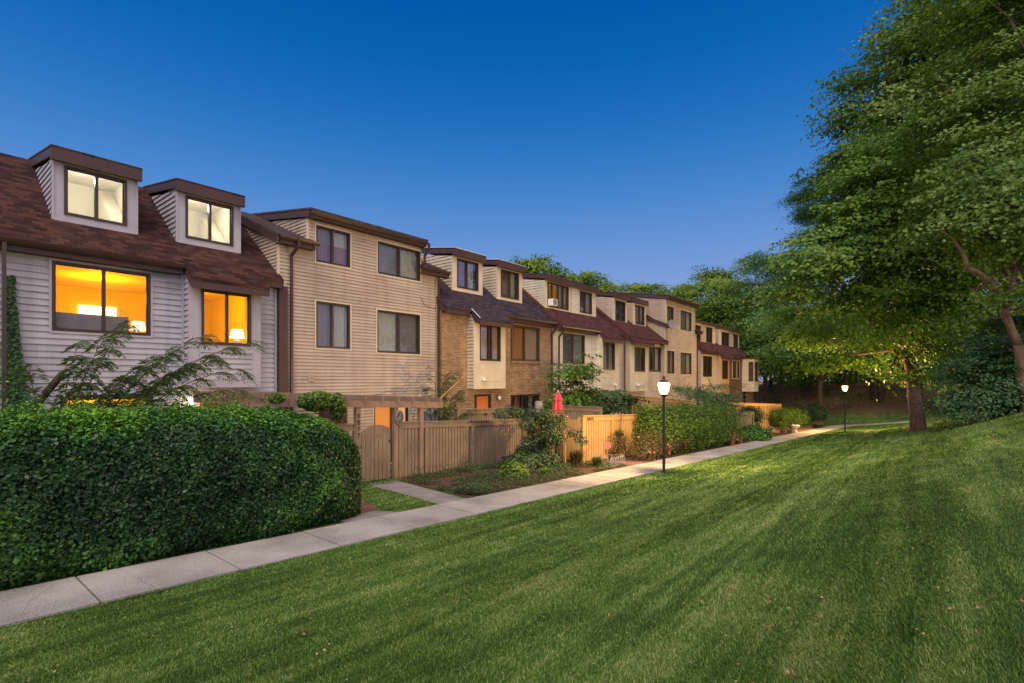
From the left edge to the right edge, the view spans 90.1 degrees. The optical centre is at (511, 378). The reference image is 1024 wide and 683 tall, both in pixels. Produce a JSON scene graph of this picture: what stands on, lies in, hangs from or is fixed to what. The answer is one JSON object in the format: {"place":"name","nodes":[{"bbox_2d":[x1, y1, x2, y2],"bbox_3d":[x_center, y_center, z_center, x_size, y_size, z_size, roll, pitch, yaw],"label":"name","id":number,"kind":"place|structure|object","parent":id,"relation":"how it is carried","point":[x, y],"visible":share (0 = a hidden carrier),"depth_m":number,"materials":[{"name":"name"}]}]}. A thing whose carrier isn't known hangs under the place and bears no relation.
{"place":"outdoors","nodes":[
{"label":"outdoors","id":0,"kind":"place"},
{"bbox_2d":[370,480,463,503],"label":"gate path","id":1,"kind":"structure","parent":0,"point":[422,493],"depth_m":13.18,"materials":[{"name":"grey concrete"}]},
{"bbox_2d":[0,421,908,627],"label":"sidewalk","id":2,"kind":"structure","parent":0,"point":[30,603],"depth_m":7.94,"materials":[{"name":"concrete"}]},
{"bbox_2d":[0,0,1019,380],"label":"sky","id":3,"kind":"structure","parent":0,"point":[630,141],"materials":[{"name":"blue"}]},
{"bbox_2d":[0,381,1023,682],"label":"ground","id":4,"kind":"structure","parent":0,"point":[892,411],"depth_m":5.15,"materials":[{"name":"green plant"}]},
{"bbox_2d":[25,373,64,460],"bbox_3d":[-8.748,1.447,9.455,0.756,3.119,0.162,0,0,-21],"label":"trunk","id":5,"kind":"object","parent":4,"relation":"on","point":[55,381],"visible":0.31,"depth_m":9.48,"materials":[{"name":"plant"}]},
{"bbox_2d":[0,320,268,471],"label":"mimosa","id":6,"kind":"object","parent":4,"relation":"on","point":[120,390],"visible":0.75,"depth_m":10.11,"materials":[{"name":"green plant"}]},
{"bbox_2d":[0,144,287,509],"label":"terraced house","id":7,"kind":"structure","parent":4,"relation":"on","point":[173,262],"depth_m":14.02,"materials":[{"name":"grey"}]},
{"bbox_2d":[0,275,33,480],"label":"ivy","id":8,"kind":"object","parent":7,"relation":"attached to","point":[13,327],"visible":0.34,"depth_m":11.47,"materials":[{"name":"green plant"}]},
{"bbox_2d":[56,312,128,331],"bbox_3d":[-10.865,-0.990,13.054,0.490,1.260,1.650,0,0,39],"label":"sofa","id":9,"kind":"object","parent":7,"relation":"in","point":[77,321],"visible":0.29,"depth_m":12.86,"materials":[{"name":"white fabric"}]},
{"bbox_2d":[64,165,126,225],"bbox_3d":[-10.878,-4.740,13.367,0.135,1.240,1.300,0,0,39],"label":"window","id":10,"kind":"structure","parent":7,"relation":"in","point":[96,175],"depth_m":13.33,"materials":[{"name":"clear glass"}]},
{"bbox_2d":[78,305,115,315],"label":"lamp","id":11,"kind":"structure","parent":7,"relation":"in","point":[82,309],"depth_m":16.22,"materials":[{"name":"beige"}]},
{"bbox_2d":[49,258,152,337],"bbox_3d":[-10.317,-1.965,12.908,0.145,1.770,2.090,0,0,39],"label":"window","id":12,"kind":"structure","parent":7,"relation":"in","point":[53,262],"depth_m":12.85,"materials":[{"name":"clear glass"}]},
{"bbox_2d":[60,393,152,406],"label":"window","id":13,"kind":"structure","parent":7,"relation":"in","point":[97,395],"depth_m":12.76,"materials":[{"name":"orange glass"}]},
{"bbox_2d":[185,195,233,246],"bbox_3d":[-9.166,-4.740,15.487,0.135,1.240,1.330,0,0,39],"label":"window","id":14,"kind":"structure","parent":7,"relation":"in","point":[231,209],"depth_m":15.46,"materials":[{"name":"brown wood"}]},
{"bbox_2d":[201,289,250,345],"bbox_3d":[-8.285,-1.735,14.826,0.135,1.550,1.350,0,0,39],"label":"window","id":15,"kind":"structure","parent":7,"relation":"in","point":[225,293],"depth_m":14.80,"materials":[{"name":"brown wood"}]},
{"bbox_2d":[229,329,244,342],"bbox_3d":[-8.221,-1.225,15.283,0.420,0.490,0.420,0,0,39],"label":"table lamp","id":16,"kind":"object","parent":7,"relation":"in","point":[236,334],"visible":0.77,"depth_m":15.16,"materials":[{"name":"white plastic"}]},
{"bbox_2d":[0,378,362,590],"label":"hedge","id":17,"kind":"object","parent":4,"relation":"on","point":[321,455],"visible":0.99,"depth_m":7.38,"materials":[{"name":"green plant"}]},
{"bbox_2d":[193,391,442,502],"bbox_3d":[-5.464,1.857,15.569,2.730,3.101,6.950,0,0,39],"label":"pergola","id":18,"kind":"object","parent":4,"relation":"on","point":[358,402],"visible":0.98,"depth_m":15.51,"materials":[{"name":"brown wood"}]},
{"bbox_2d":[268,390,346,422],"bbox_3d":[-5.446,0.777,13.638,0.762,0.931,2.141,0,0,39],"label":"creeper","id":19,"kind":"object","parent":18,"relation":"on","point":[320,401],"visible":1,"depth_m":13.68,"materials":[{"name":"green plant"}]},
{"bbox_2d":[361,425,390,480],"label":"gate","id":20,"kind":"structure","parent":18,"relation":"attached to","point":[376,446],"depth_m":15.47,"materials":[{"name":"brown wood"}]},
{"bbox_2d":[298,423,357,472],"bbox_3d":[-5.380,2.254,13.938,0.150,2.132,2.640,0,0,39],"label":"fence","id":21,"kind":"object","parent":4,"relation":"on","point":[347,427],"visible":0.09,"depth_m":14.77,"materials":[{"name":"brown wood"}]},
{"bbox_2d":[241,207,450,463],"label":"terraced house","id":22,"kind":"structure","parent":4,"relation":"on","point":[363,313],"depth_m":18.56,"materials":[{"name":"beige"}]},
{"bbox_2d":[318,407,346,423],"bbox_3d":[-6.288,2.135,17.874,0.150,2.370,1.100,0,0,39],"label":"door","id":23,"kind":"structure","parent":22,"relation":"in","point":[344,420],"depth_m":17.79,"materials":[{"name":"brown wood"}]},
{"bbox_2d":[314,223,351,269],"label":"window","id":24,"kind":"structure","parent":22,"relation":"in","point":[335,249],"depth_m":17.91,"materials":[{"name":"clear glass"}]},
{"bbox_2d":[314,299,351,350],"bbox_3d":[-6.317,-1.840,17.929,0.235,1.700,1.430,0,0,39],"label":"window","id":25,"kind":"structure","parent":22,"relation":"in","point":[333,320],"depth_m":17.90,"materials":[{"name":"grey glass"}]},
{"bbox_2d":[372,407,409,463],"bbox_3d":[-4.711,2.125,19.846,0.145,2.350,1.750,0,0,39],"label":"window","id":26,"kind":"structure","parent":22,"relation":"in","point":[407,410],"depth_m":19.85,"materials":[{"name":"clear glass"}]},
{"bbox_2d":[376,239,420,282],"bbox_3d":[-4.498,-4.585,20.181,0.235,1.330,2.200,0,0,39],"label":"window","id":27,"kind":"structure","parent":22,"relation":"in","point":[393,260],"depth_m":20.15,"materials":[{"name":"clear glass"}]},
{"bbox_2d":[376,308,420,355],"bbox_3d":[-4.507,-1.790,20.169,0.235,1.720,2.210,0,0,39],"label":"window","id":28,"kind":"structure","parent":22,"relation":"in","point":[397,332],"depth_m":20.12,"materials":[{"name":"grey glass"}]},
{"bbox_2d":[338,511,396,522],"bbox_3d":[-2.917,2.784,10.232,0.600,0.152,1.250,0,0,39],"label":"flagstone","id":29,"kind":"object","parent":4,"relation":"on","point":[368,515],"visible":0.57,"depth_m":10.24,"materials":[{"name":"grey concrete"}]},
{"bbox_2d":[416,364,482,421],"bbox_3d":[-2.467,1.028,20.305,2.796,3.170,1.766,0,0,-28],"label":"mimosa","id":30,"kind":"object","parent":4,"relation":"on","point":[444,409],"visible":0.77,"depth_m":19.97,"materials":[{"name":"green plant"}]},
{"bbox_2d":[398,419,524,477],"bbox_3d":[-1.552,2.482,18.675,0.150,2.234,6.520,0,0,39],"label":"fence","id":31,"kind":"object","parent":4,"relation":"on","point":[445,442],"visible":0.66,"depth_m":18.11,"materials":[{"name":"brown wood"}]},
{"bbox_2d":[455,408,503,460],"bbox_3d":[-1.295,2.428,21.102,0.150,2.460,2.720,0,0,40],"label":"fence","id":32,"kind":"object","parent":4,"relation":"on","point":[486,412],"visible":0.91,"depth_m":20.83,"materials":[{"name":"brown wood"}]},
{"bbox_2d":[421,247,557,420],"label":"terraced house","id":33,"kind":"structure","parent":4,"relation":"on","point":[491,338],"depth_m":24.07,"materials":[{"name":"beige brick"}]},
{"bbox_2d":[457,258,478,290],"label":"window","id":34,"kind":"structure","parent":33,"relation":"in","point":[469,266],"depth_m":24.08,"materials":[{"name":"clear glass"}]},
{"bbox_2d":[474,394,490,409],"bbox_3d":[-1.375,2.010,23.469,0.160,2.580,1.060,0,0,39],"label":"door","id":35,"kind":"structure","parent":33,"relation":"in","point":[480,400],"depth_m":23.48,"materials":[{"name":"orange wood"}]},
{"bbox_2d":[480,325,500,360],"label":"window","id":36,"kind":"structure","parent":33,"relation":"in","point":[488,334],"depth_m":23.32,"materials":[{"name":"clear glass"}]},
{"bbox_2d":[501,269,518,299],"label":"window","id":37,"kind":"structure","parent":33,"relation":"in","point":[509,280],"depth_m":26.50,"materials":[{"name":"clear glass"}]},
{"bbox_2d":[511,325,539,361],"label":"window","id":38,"kind":"structure","parent":33,"relation":"in","point":[523,338],"depth_m":26.10,"materials":[{"name":"clear glass"}]},
{"bbox_2d":[511,394,539,417],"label":"window","id":39,"kind":"structure","parent":33,"relation":"in","point":[527,401],"depth_m":26.17,"materials":[{"name":"clear glass"}]},
{"bbox_2d":[398,460,626,497],"bbox_3d":[-0.154,3.136,16.433,4.903,0.631,7.830,0,0,39],"label":"flower bed","id":40,"kind":"object","parent":4,"relation":"on","point":[447,480],"visible":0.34,"depth_m":15.25,"materials":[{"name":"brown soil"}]},
{"bbox_2d":[361,459,503,485],"bbox_3d":[-2.516,3.097,16.815,0.704,0.544,10.044,0,0,39],"label":"ground cover","id":41,"kind":"object","parent":40,"relation":"on","point":[388,480],"visible":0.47,"depth_m":15.46,"materials":[{"name":"green plant"}]},
{"bbox_2d":[498,460,529,480],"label":"bush","id":42,"kind":"object","parent":40,"relation":"on","point":[512,467],"visible":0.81,"depth_m":15.08,"materials":[{"name":"green plant"}]},
{"bbox_2d":[405,459,625,495],"bbox_3d":[-0.064,2.972,16.444,4.682,0.758,7.546,0,0,39],"label":"ground cover","id":43,"kind":"object","parent":40,"relation":"on","point":[472,486],"visible":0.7,"depth_m":15.02,"materials":[{"name":"green plant"}]},
{"bbox_2d":[501,443,564,471],"bbox_3d":[0.581,2.765,17.595,2.154,1.010,2.623,0,0,39],"label":"bush","id":44,"kind":"object","parent":40,"relation":"on","point":[537,458],"visible":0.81,"depth_m":17.35,"materials":[{"name":"green plant"}]},
{"bbox_2d":[490,405,588,462],"bbox_3d":[0.964,2.115,18.418,3.520,2.323,2.070,0,0,14],"label":"rose bush","id":45,"kind":"object","parent":40,"relation":"on","point":[547,435],"visible":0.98,"depth_m":18.16,"materials":[{"name":"green plant"}]},
{"bbox_2d":[565,449,588,467],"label":"grass clump","id":46,"kind":"object","parent":40,"relation":"on","point":[575,458],"visible":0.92,"depth_m":17.87,"materials":[{"name":"green plant"}]},
{"bbox_2d":[506,253,581,282],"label":"tree","id":47,"kind":"object","parent":4,"relation":"on","point":[533,265],"visible":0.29,"depth_m":68.53,"materials":[{"name":"green plant"}]},
{"bbox_2d":[470,273,625,415],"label":"terraced house","id":48,"kind":"structure","parent":4,"relation":"on","point":[582,324],"depth_m":30.42,"materials":[{"name":"white"}]},
{"bbox_2d":[547,282,568,309],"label":"window","id":49,"kind":"structure","parent":48,"relation":"in","point":[562,292],"depth_m":30.17,"materials":[{"name":"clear glass"}]},
{"bbox_2d":[562,332,584,365],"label":"window","id":50,"kind":"structure","parent":48,"relation":"in","point":[572,343],"depth_m":29.01,"materials":[{"name":"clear glass"}]},
{"bbox_2d":[580,290,591,313],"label":"window","id":51,"kind":"structure","parent":48,"relation":"in","point":[584,296],"depth_m":32.34,"materials":[{"name":"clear glass"}]},
{"bbox_2d":[603,341,614,369],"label":"window","id":52,"kind":"structure","parent":48,"relation":"in","point":[607,346],"depth_m":31.58,"materials":[{"name":"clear glass"}]},
{"bbox_2d":[552,392,564,414],"bbox_3d":[2.023,1.960,22.472,0.589,2.880,0.589,0,0,16],"label":"parasol","id":53,"kind":"object","parent":4,"relation":"on","point":[558,403],"visible":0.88,"depth_m":22.34,"materials":[{"name":"red fabric"}]},
{"bbox_2d":[553,414,565,461],"bbox_3d":[1.876,2.462,20.102,0.570,2.088,0.150,0,0,39],"label":"fence","id":54,"kind":"object","parent":4,"relation":"on","point":[564,449],"visible":0.17,"depth_m":19.94,"materials":[{"name":"brown wood"}]},
{"bbox_2d":[566,417,580,458],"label":"gate","id":55,"kind":"structure","parent":54,"relation":"attached to","point":[576,425],"depth_m":19.74,"materials":[{"name":"brown wood"}]},
{"bbox_2d":[532,352,609,419],"bbox_3d":[3.146,1.290,25.459,3.665,5.254,4.557,0,0,15],"label":"tree","id":56,"kind":"object","parent":4,"relation":"on","point":[570,374],"visible":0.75,"depth_m":24.96,"materials":[{"name":"green plant"}]},
{"bbox_2d":[562,405,602,453],"bbox_3d":[2.943,2.466,22.815,2.420,2.496,0.150,0,0,39],"label":"fence","id":57,"kind":"object","parent":4,"relation":"on","point":[583,410],"visible":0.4,"depth_m":22.73,"materials":[{"name":"brown wood"}]},
{"bbox_2d":[572,270,625,292],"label":"tree","id":58,"kind":"object","parent":4,"relation":"on","point":[588,277],"visible":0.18,"depth_m":78.52,"materials":[{"name":"green plant"}]},
{"bbox_2d":[580,414,638,462],"bbox_3d":[4.044,2.466,20.709,3.582,2.096,0.150,0,0,-40],"label":"fence","id":59,"kind":"object","parent":4,"relation":"on","point":[597,429],"visible":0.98,"depth_m":20.38,"materials":[{"name":"brown wood"}]},
{"bbox_2d":[581,389,653,414],"bbox_3d":[5.357,2.217,26.616,3.132,3.380,5.836,0,0,39],"label":"tree","id":60,"kind":"object","parent":4,"relation":"on","point":[618,400],"visible":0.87,"depth_m":25.93,"materials":[{"name":"green plant"}]},
{"bbox_2d":[571,291,668,414],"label":"terraced house","id":61,"kind":"structure","parent":4,"relation":"on","point":[625,315],"depth_m":34.98,"materials":[{"name":"beige paint"}]},
{"bbox_2d":[615,300,624,321],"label":"window","id":62,"kind":"structure","parent":61,"relation":"in","point":[619,305],"depth_m":35.05,"materials":[{"name":"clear glass"}]},
{"bbox_2d":[635,305,643,325],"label":"window","id":63,"kind":"structure","parent":61,"relation":"in","point":[639,310],"depth_m":37.50,"materials":[{"name":"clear glass"}]},
{"bbox_2d":[635,347,644,371],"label":"window","id":64,"kind":"structure","parent":61,"relation":"in","point":[639,351],"depth_m":34.53,"materials":[{"name":"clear glass"}]},
{"bbox_2d":[649,347,660,371],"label":"window","id":65,"kind":"structure","parent":61,"relation":"in","point":[654,353],"depth_m":37.37,"materials":[{"name":"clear glass"}]},
{"bbox_2d":[611,281,672,293],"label":"tree","id":66,"kind":"object","parent":4,"relation":"on","point":[636,288],"visible":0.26,"depth_m":90.77,"materials":[{"name":"green plant"}]},
{"bbox_2d":[611,292,702,413],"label":"terraced house","id":67,"kind":"structure","parent":4,"relation":"on","point":[662,310],"depth_m":39.61,"materials":[{"name":"beige"}]},
{"bbox_2d":[666,350,674,373],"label":"window","id":68,"kind":"structure","parent":67,"relation":"in","point":[670,356],"depth_m":39.10,"materials":[{"name":"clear glass"}]},
{"bbox_2d":[680,309,691,331],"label":"window","id":69,"kind":"structure","parent":67,"relation":"in","point":[684,315],"depth_m":41.36,"materials":[{"name":"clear glass"}]},
{"bbox_2d":[680,352,691,374],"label":"window","id":70,"kind":"structure","parent":67,"relation":"in","point":[684,356],"depth_m":41.36,"materials":[{"name":"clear glass"}]},
{"bbox_2d":[631,395,695,413],"bbox_3d":[8.703,2.420,29.220,4.592,3.003,0.150,0,0,-24],"label":"fence","id":71,"kind":"object","parent":4,"relation":"on","point":[656,400],"visible":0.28,"depth_m":28.96,"materials":[{"name":"brown wood"}]},
{"bbox_2d":[659,375,667,472],"bbox_3d":[4.899,1.628,16.484,0.380,3.450,0.380,0,0,39],"label":"street lamp","id":72,"kind":"object","parent":4,"relation":"on","point":[663,395],"visible":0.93,"depth_m":16.45,"materials":[{"name":"black metal"}]},
{"bbox_2d":[603,440,751,461],"bbox_3d":[8.953,3.515,25.742,3.570,0.777,14.702,0,0,39],"label":"rose bed","id":73,"kind":"object","parent":4,"relation":"on","point":[629,458],"visible":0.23,"depth_m":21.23,"materials":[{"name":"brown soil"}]},
{"bbox_2d":[603,427,634,458],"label":"bush","id":74,"kind":"object","parent":73,"relation":"on","point":[620,444],"visible":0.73,"depth_m":20.64,"materials":[{"name":"green plant"}]},
{"bbox_2d":[628,425,691,460],"bbox_3d":[6.181,2.583,21.073,1.454,1.537,4.551,0,0,39],"label":"rose bush","id":75,"kind":"object","parent":73,"relation":"on","point":[652,449],"visible":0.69,"depth_m":20.04,"materials":[{"name":"green plant"}]},
{"bbox_2d":[659,284,703,299],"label":"tree","id":76,"kind":"object","parent":4,"relation":"on","point":[665,292],"visible":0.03,"depth_m":88.43,"materials":[{"name":"green plant"}]},
{"bbox_2d":[627,398,743,456],"bbox_3d":[8.534,2.238,24.570,2.768,2.678,9.952,0,0,41],"label":"hedge","id":77,"kind":"object","parent":4,"relation":"on","point":[704,425],"visible":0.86,"depth_m":22.73,"materials":[{"name":"green plant"}]},
{"bbox_2d":[671,318,733,403],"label":"terraced house","id":78,"kind":"structure","parent":4,"relation":"on","point":[714,357],"depth_m":46.00,"materials":[{"name":"beige"}]},
{"bbox_2d":[702,355,711,377],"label":"window","id":79,"kind":"structure","parent":78,"relation":"in","point":[707,360],"depth_m":44.46,"materials":[{"name":"clear glass"}]},
{"bbox_2d":[652,373,759,426],"bbox_3d":[12.510,1.909,31.946,5.057,4.531,12.513,0,0,39],"label":"bush","id":80,"kind":"object","parent":4,"relation":"on","point":[701,394],"visible":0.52,"depth_m":31.96,"materials":[{"name":"green plant"}]},
{"bbox_2d":[666,264,746,323],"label":"tree","id":81,"kind":"object","parent":4,"relation":"on","point":[709,276],"visible":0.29,"depth_m":80.97,"materials":[{"name":"green plant"}]},
{"bbox_2d":[700,326,757,403],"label":"terraced house","id":82,"kind":"structure","parent":4,"relation":"on","point":[743,371],"depth_m":52.24,"materials":[{"name":"brick"}]},
{"bbox_2d":[732,360,739,378],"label":"window","id":83,"kind":"structure","parent":82,"relation":"in","point":[735,364],"depth_m":51.20,"materials":[{"name":"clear glass"}]},
{"bbox_2d":[692,276,769,339],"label":"tree","id":84,"kind":"object","parent":4,"relation":"on","point":[716,315],"visible":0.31,"depth_m":70.66,"materials":[{"name":"green plant"}]},
{"bbox_2d":[736,411,753,427],"bbox_3d":[15.634,3.158,34.614,3.081,1.921,0.150,0,0,-39],"label":"fence","id":85,"kind":"object","parent":4,"relation":"on","point":[749,421],"visible":0.32,"depth_m":35.13,"materials":[{"name":"brown wood"}]},
{"bbox_2d":[718,402,781,428],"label":"fence","id":86,"kind":"object","parent":4,"relation":"on","point":[768,407],"visible":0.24,"depth_m":43.26,"materials":[{"name":"brown wood"}]},
{"bbox_2d":[738,405,767,427],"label":"bush","id":87,"kind":"object","parent":4,"relation":"on","point":[758,415],"visible":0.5,"depth_m":36.19,"materials":[{"name":"green plant"}]},
{"bbox_2d":[739,422,774,441],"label":"yew bush","id":88,"kind":"object","parent":4,"relation":"on","point":[756,432],"visible":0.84,"depth_m":29.16,"materials":[{"name":"green plant"}]},
{"bbox_2d":[721,300,830,411],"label":"tree","id":89,"kind":"object","parent":4,"relation":"on","point":[745,346],"visible":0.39,"depth_m":60.58,"materials":[{"name":"green plant"}]},
{"bbox_2d":[720,248,837,403],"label":"pine tree","id":90,"kind":"object","parent":4,"relation":"on","point":[756,265],"visible":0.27,"depth_m":65.65,"materials":[{"name":"green plant"}]},
{"bbox_2d":[774,428,816,432],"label":"red mulch bed","id":91,"kind":"object","parent":4,"relation":"on","point":[798,430],"visible":0.23,"depth_m":40.29,"materials":[{"name":"brown soil"}]},
{"bbox_2d":[768,405,810,427],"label":"bush","id":92,"kind":"object","parent":91,"relation":"on","point":[787,415],"visible":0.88,"depth_m":42.85,"materials":[{"name":"green plant"}]},
{"bbox_2d":[736,301,890,419],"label":"pine tree","id":93,"kind":"object","parent":4,"relation":"on","point":[784,353],"visible":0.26,"depth_m":51.76,"materials":[{"name":"green plant"}]},
{"bbox_2d":[804,401,830,420],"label":"bush","id":94,"kind":"object","parent":4,"relation":"on","point":[815,412],"visible":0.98,"depth_m":51.63,"materials":[{"name":"green plant"}]},
{"bbox_2d":[782,201,864,394],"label":"tree","id":95,"kind":"object","parent":4,"relation":"on","point":[845,377],"visible":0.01,"depth_m":63.78,"materials":[{"name":"green plant"}]},
{"bbox_2d":[782,359,867,391],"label":"tree","id":96,"kind":"object","parent":4,"relation":"on","point":[809,381],"visible":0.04,"depth_m":68.43,"materials":[{"name":"green plant"}]},
{"bbox_2d":[765,147,887,399],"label":"pine tree","id":97,"kind":"object","parent":4,"relation":"on","point":[805,215],"visible":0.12,"depth_m":56.00,"materials":[{"name":"green plant"}]},
{"bbox_2d":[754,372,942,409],"bbox_3d":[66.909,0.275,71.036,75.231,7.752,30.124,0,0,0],"label":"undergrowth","id":98,"kind":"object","parent":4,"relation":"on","point":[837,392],"visible":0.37,"depth_m":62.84,"materials":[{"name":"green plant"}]},
{"bbox_2d":[754,381,944,413],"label":"leaf litter","id":99,"kind":"object","parent":4,"relation":"on","point":[850,385],"visible":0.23,"depth_m":64.07,"materials":[{"name":"plant"}]},
{"bbox_2d":[726,114,1023,431],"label":"maple tree","id":100,"kind":"object","parent":4,"relation":"on","point":[908,323],"visible":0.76,"depth_m":30.53,"materials":[{"name":"green plant"}]},
{"bbox_2d":[762,313,999,386],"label":"woodland","id":101,"kind":"object","parent":4,"relation":"on","point":[839,379],"visible":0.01,"depth_m":76.71,"materials":[{"name":"green plant"}]},
{"bbox_2d":[834,226,927,402],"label":"tree","id":102,"kind":"object","parent":4,"relation":"on","point":[879,394],"visible":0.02,"depth_m":57.84,"materials":[{"name":"green plant"}]},
{"bbox_2d":[779,0,1023,280],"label":"maple tree","id":103,"kind":"object","parent":4,"relation":"on","point":[893,77],"visible":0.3,"depth_m":49.20,"materials":[{"name":"green plant"}]},
{"bbox_2d":[854,0,1023,411],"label":"maple tree","id":104,"kind":"object","parent":4,"relation":"on","point":[998,182],"visible":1,"depth_m":21.97,"materials":[{"name":"green plant"}]},
{"bbox_2d":[881,219,1019,397],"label":"tree","id":105,"kind":"object","parent":4,"relation":"on","point":[939,321],"visible":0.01,"depth_m":49.77,"materials":[{"name":"green plant"}]},
{"bbox_2d":[911,313,1023,427],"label":"evergreen shrub","id":106,"kind":"object","parent":4,"relation":"on","point":[988,380],"visible":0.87,"depth_m":21.97,"materials":[{"name":"green plant"}]},
{"bbox_2d":[916,244,1023,393],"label":"tree","id":107,"kind":"object","parent":4,"relation":"on","point":[976,330],"visible":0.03,"depth_m":46.07,"materials":[{"name":"green plant"}]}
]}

